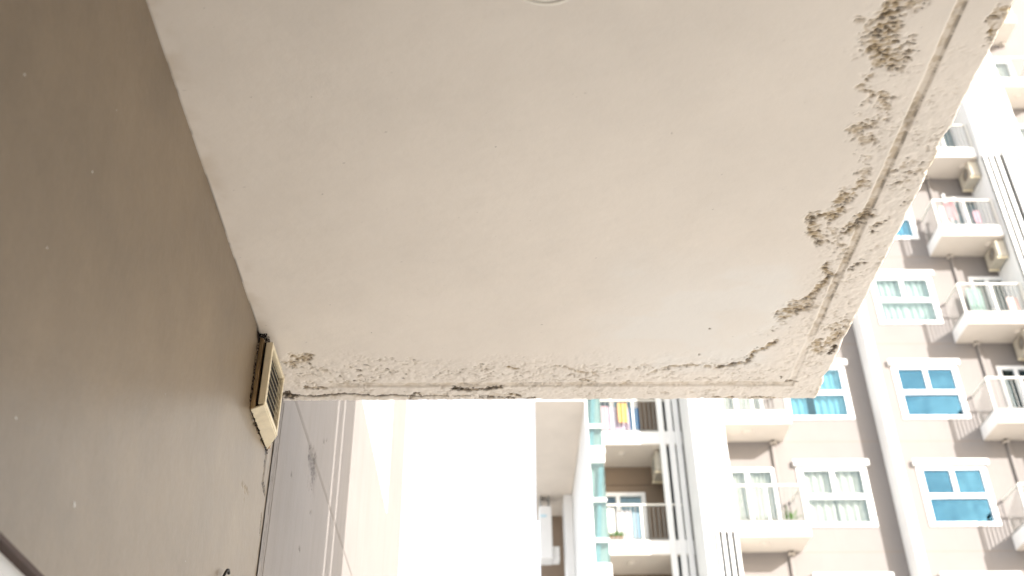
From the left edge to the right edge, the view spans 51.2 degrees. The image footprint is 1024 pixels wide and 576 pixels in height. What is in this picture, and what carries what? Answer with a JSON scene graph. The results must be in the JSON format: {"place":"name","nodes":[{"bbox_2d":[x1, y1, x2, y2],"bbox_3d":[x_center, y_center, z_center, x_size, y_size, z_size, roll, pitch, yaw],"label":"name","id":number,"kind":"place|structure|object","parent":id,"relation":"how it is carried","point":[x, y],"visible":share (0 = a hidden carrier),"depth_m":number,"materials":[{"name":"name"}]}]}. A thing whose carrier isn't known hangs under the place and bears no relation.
{"place":"outdoors","nodes":[
{"label":"outdoors","id":0,"kind":"place"},
{"bbox_2d":[398,399,540,575],"label":"sky","id":1,"kind":"structure","parent":0,"point":[469,492],"materials":[{"name":"white"}]},
{"label":"ground","id":2,"kind":"structure","parent":0,"visible":0},
{"bbox_2d":[0,0,1013,575],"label":"canopy building","id":3,"kind":"structure","parent":2,"relation":"on","point":[370,218],"depth_m":2.18,"materials":[{"name":"paint"}]},
{"bbox_2d":[223,568,229,575],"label":"cable loop","id":4,"kind":"object","parent":3,"relation":"attached to","point":[227,571],"visible":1,"depth_m":2.38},
{"bbox_2d":[250,333,284,453],"bbox_3d":[-0.639,0.283,2.823,0.040,0.230,0.260,0,-35,-1],"label":"vent cover","id":5,"kind":"object","parent":3,"relation":"attached to","point":[267,394],"visible":1,"depth_m":2.76,"materials":[{"name":"plastic"}]},
{"bbox_2d":[523,0,568,5],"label":"ceiling light","id":6,"kind":"object","parent":3,"relation":"attached to","point":[542,3],"visible":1,"depth_m":1.90,"materials":[{"name":"white plastic"}]},
{"bbox_2d":[534,0,1023,575],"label":"apartment building","id":7,"kind":"structure","parent":2,"relation":"on","point":[894,446],"depth_m":27.33,"materials":[{"name":"paint"}]},
{"bbox_2d":[539,496,559,564],"bbox_3d":[1.068,6.974,30.852,0.555,1.912,0.615,0,-35,-1],"label":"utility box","id":8,"kind":"object","parent":7,"relation":"hanging from","point":[549,553],"visible":1,"depth_m":30.44,"materials":[{"name":"white paint"}]},
{"bbox_2d":[600,406,608,431],"bbox_3d":[2.410,3.444,27.872,0.200,0.780,0.116,0,-35,-1],"label":"towel","id":9,"kind":"object","parent":7,"relation":"hanging from","point":[604,418],"visible":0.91,"depth_m":27.86,"materials":[{"name":"white fabric"}]},
{"bbox_2d":[607,508,615,534],"bbox_3d":[2.423,5.726,26.186,0.200,0.690,0.117,0,-35,-1],"label":"towel","id":10,"kind":"object","parent":7,"relation":"hanging from","point":[611,521],"visible":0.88,"depth_m":26.16,"materials":[{"name":"white fabric"}]},
{"bbox_2d":[608,406,614,431],"bbox_3d":[2.590,3.464,27.887,0.120,0.800,0.114,0,-35,-1],"label":"bedsheet","id":11,"kind":"object","parent":7,"relation":"hanging from","point":[610,414],"visible":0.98,"depth_m":27.89,"materials":[{"name":"white fabric"}]},
{"bbox_2d":[600,398,639,431],"bbox_3d":[2.842,3.761,29.154,1.220,1.830,0.248,0,-35,-1],"label":"balcony door","id":12,"kind":"structure","parent":7,"relation":"in","point":[611,403],"depth_m":29.43,"materials":[{"name":"paint"}]},
{"bbox_2d":[614,407,629,431],"bbox_3d":[2.880,3.489,27.928,0.380,0.800,0.113,0,-35,-1],"label":"blanket","id":13,"kind":"object","parent":7,"relation":"hanging from","point":[624,426],"visible":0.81,"depth_m":27.84,"materials":[{"name":"fabric"}]},
{"bbox_2d":[617,402,627,422],"bbox_3d":[2.879,3.267,27.899,0.260,0.570,0.113,0,-35,-1],"label":"shirt","id":14,"kind":"object","parent":7,"relation":"hanging from","point":[621,414],"visible":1,"depth_m":27.87,"materials":[{"name":"yellow fabric"}]},
{"bbox_2d":[615,510,633,537],"bbox_3d":[2.767,5.855,26.246,0.390,0.800,0.117,0,-35,-1],"label":"bedsheet","id":15,"kind":"object","parent":7,"relation":"hanging from","point":[625,523],"visible":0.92,"depth_m":26.26,"materials":[{"name":"white fabric"}]},
{"bbox_2d":[606,492,648,537],"bbox_3d":[2.874,6.159,27.485,1.220,1.830,0.248,0,-35,-1],"label":"balcony door","id":16,"kind":"structure","parent":7,"relation":"in","point":[621,497],"depth_m":27.86,"materials":[{"name":"paint"}]},
{"bbox_2d":[629,407,639,431],"bbox_3d":[3.199,3.491,27.938,0.220,0.800,0.113,0,-35,-1],"label":"towel","id":17,"kind":"object","parent":7,"relation":"hanging from","point":[637,424],"visible":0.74,"depth_m":27.94,"materials":[{"name":"blue fabric"}]},
{"bbox_2d":[632,513,641,537],"bbox_3d":[3.082,5.847,26.232,0.200,0.670,0.116,0,-35,-1],"label":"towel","id":18,"kind":"object","parent":7,"relation":"hanging from","point":[637,520],"visible":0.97,"depth_m":26.20,"materials":[{"name":"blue fabric"}]},
{"bbox_2d":[651,451,662,482],"bbox_3d":[3.783,4.640,27.587,0.310,0.580,0.760,0,-35,-1],"label":"air conditioner","id":19,"kind":"object","parent":7,"relation":"attached to","point":[656,469],"visible":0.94,"depth_m":27.38,"materials":[{"name":"metal"}]},
{"bbox_2d":[722,398,764,410],"bbox_3d":[5.947,2.922,28.009,1.220,1.830,0.245,0,-35,-1],"label":"balcony door","id":20,"kind":"structure","parent":7,"relation":"in","point":[725,399],"depth_m":27.97,"materials":[{"name":"paint"}]},
{"bbox_2d":[730,468,782,521],"bbox_3d":[5.979,5.321,26.341,1.220,1.830,0.247,0,-35,-1],"label":"balcony door","id":21,"kind":"structure","parent":7,"relation":"in","point":[738,475],"depth_m":26.53,"materials":[{"name":"paint"}]},
{"bbox_2d":[780,505,803,521],"bbox_3d":[6.652,5.403,25.276,0.550,0.455,0.529,0,-35,-1],"label":"potted plant","id":22,"kind":"object","parent":7,"relation":"on","point":[790,515],"visible":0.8,"depth_m":25.22,"materials":[{"name":"green plant"}]},
{"bbox_2d":[784,359,854,419],"bbox_3d":[7.975,2.711,28.127,1.900,1.750,0.334,0,-35,-1],"label":"window","id":23,"kind":"structure","parent":7,"relation":"in","point":[829,403],"depth_m":28.01,"materials":[{"name":"paint"}]},
{"bbox_2d":[792,459,877,526],"bbox_3d":[8.007,5.110,26.459,1.900,1.750,0.336,0,-35,-1],"label":"window","id":24,"kind":"structure","parent":7,"relation":"in","point":[820,490],"depth_m":26.50,"materials":[{"name":"paint"}]},
{"bbox_2d":[812,572,893,575],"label":"window","id":25,"kind":"structure","parent":7,"relation":"in","point":[847,573],"depth_m":25.13,"materials":[{"name":"paint"}]},
{"bbox_2d":[871,270,943,323],"bbox_3d":[10.962,0.303,29.841,1.900,1.750,0.334,0,-35,-1],"label":"window","id":26,"kind":"structure","parent":7,"relation":"in","point":[899,302],"depth_m":29.86,"materials":[{"name":"paint"}]},
{"bbox_2d":[895,207,919,239],"bbox_3d":[10.920,-1.999,31.490,1.760,1.570,0.256,0,-35,-1],"label":"window","id":27,"kind":"structure","parent":7,"relation":"in","point":[904,233],"depth_m":31.30,"materials":[{"name":"paint"}]},
{"bbox_2d":[887,359,970,418],"bbox_3d":[10.995,2.669,28.126,1.900,1.750,0.220,0,-35,-1],"label":"window","id":28,"kind":"structure","parent":7,"relation":"in","point":[923,365],"depth_m":28.21,"materials":[{"name":"paint"}]},
{"bbox_2d":[939,128,955,146],"bbox_3d":[13.439,-4.295,33.132,1.220,1.830,0.248,0,-35,-1],"label":"balcony door","id":29,"kind":"structure","parent":7,"relation":"in","point":[947,141],"depth_m":33.43,"materials":[{"name":"paint"}]},
{"bbox_2d":[941,194,959,223],"bbox_3d":[12.614,-2.168,30.649,0.427,1.352,0.100,0,-35,-1],"label":"drying rack","id":30,"kind":"object","parent":7,"relation":"on","point":[942,195],"visible":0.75,"depth_m":30.67,"materials":[{"name":"metal"}]},
{"bbox_2d":[937,206,948,223],"bbox_3d":[12.296,-2.002,30.453,0.200,0.800,0.115,0,-35,-1],"label":"bedsheet","id":31,"kind":"object","parent":30,"relation":"hanging from","point":[943,213],"visible":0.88,"depth_m":30.48,"materials":[{"name":"white fabric"}]},
{"bbox_2d":[944,202,956,218],"bbox_3d":[12.524,-2.190,30.555,0.260,0.580,0.116,0,-35,-1],"label":"shirt","id":32,"kind":"object","parent":30,"relation":"hanging from","point":[950,210],"visible":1,"depth_m":30.53,"materials":[{"name":"pink fabric"}]},
{"bbox_2d":[911,458,1001,526],"bbox_3d":[11.027,5.067,26.457,1.900,1.750,0.220,0,-35,-1],"label":"window","id":33,"kind":"structure","parent":7,"relation":"in","point":[988,495],"depth_m":26.52,"materials":[{"name":"paint"}]},
{"bbox_2d":[944,197,978,223],"bbox_3d":[13.471,-1.897,31.462,1.220,1.830,0.247,0,-35,-1],"label":"balcony door","id":34,"kind":"structure","parent":7,"relation":"in","point":[956,204],"depth_m":31.78,"materials":[{"name":"paint"}]},
{"bbox_2d":[959,162,980,191],"bbox_3d":[13.578,-3.288,31.733,0.310,0.580,0.760,0,-35,-1],"label":"air conditioner","id":35,"kind":"object","parent":7,"relation":"attached to","point":[970,176],"visible":1,"depth_m":31.56,"materials":[{"name":"metal"}]},
{"bbox_2d":[964,288,985,310],"bbox_3d":[12.781,0.538,29.322,0.400,1.230,0.121,0,-35,-1],"label":"bedsheet","id":36,"kind":"object","parent":7,"relation":"on","point":[974,299],"visible":0.56,"depth_m":29.43,"materials":[{"name":"white fabric"}]},
{"bbox_2d":[972,211,981,223],"bbox_3d":[13.236,-1.999,30.433,0.160,0.450,0.114,0,-35,-1],"label":"towel","id":37,"kind":"object","parent":7,"relation":"hanging from","point":[976,216],"visible":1,"depth_m":30.41,"materials":[{"name":"fabric"}]},
{"bbox_2d":[939,571,1021,575],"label":"window","id":38,"kind":"structure","parent":7,"relation":"in","point":[989,573],"depth_m":25.17,"materials":[{"name":"paint"}]},
{"bbox_2d":[968,277,1008,309],"bbox_3d":[13.504,0.501,29.794,1.220,1.830,0.248,0,-35,-1],"label":"balcony door","id":39,"kind":"structure","parent":7,"relation":"in","point":[971,279],"depth_m":30.11,"materials":[{"name":"paint"}]},
{"bbox_2d":[984,240,1008,270],"bbox_3d":[13.610,-0.890,30.064,0.310,0.580,0.760,0,-35,-1],"label":"air conditioner","id":40,"kind":"object","parent":7,"relation":"attached to","point":[996,256],"visible":1,"depth_m":29.89,"materials":[{"name":"metal"}]},
{"bbox_2d":[993,60,1013,76],"bbox_3d":[15.816,-6.701,34.837,1.220,1.830,0.247,0,-35,-1],"label":"balcony door","id":41,"kind":"structure","parent":7,"relation":"in","point":[1002,63],"depth_m":35.22,"materials":[{"name":"paint"}]},
{"bbox_2d":[995,366,1023,407],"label":"balcony door","id":42,"kind":"structure","parent":7,"relation":"in","point":[1014,369],"depth_m":28.39,"materials":[{"name":"paint"}]},
{"bbox_2d":[1006,297,1020,309],"bbox_3d":[13.509,0.505,28.745,0.320,0.550,0.119,0,-35,-1],"label":"bedsheet","id":43,"kind":"object","parent":7,"relation":"hanging from","point":[1013,303],"visible":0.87,"depth_m":28.75,"materials":[{"name":"fabric"}]},
{"bbox_2d":[1013,329,1023,359],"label":"air conditioner","id":44,"kind":"object","parent":7,"relation":"attached to","point":[1018,343],"visible":1,"depth_m":28.45,"materials":[{"name":"metal"}]},
{"bbox_2d":[1018,127,1023,140],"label":"balcony door","id":45,"kind":"structure","parent":7,"relation":"in","point":[1022,134],"depth_m":33.61,"materials":[{"name":"paint"}]}
]}

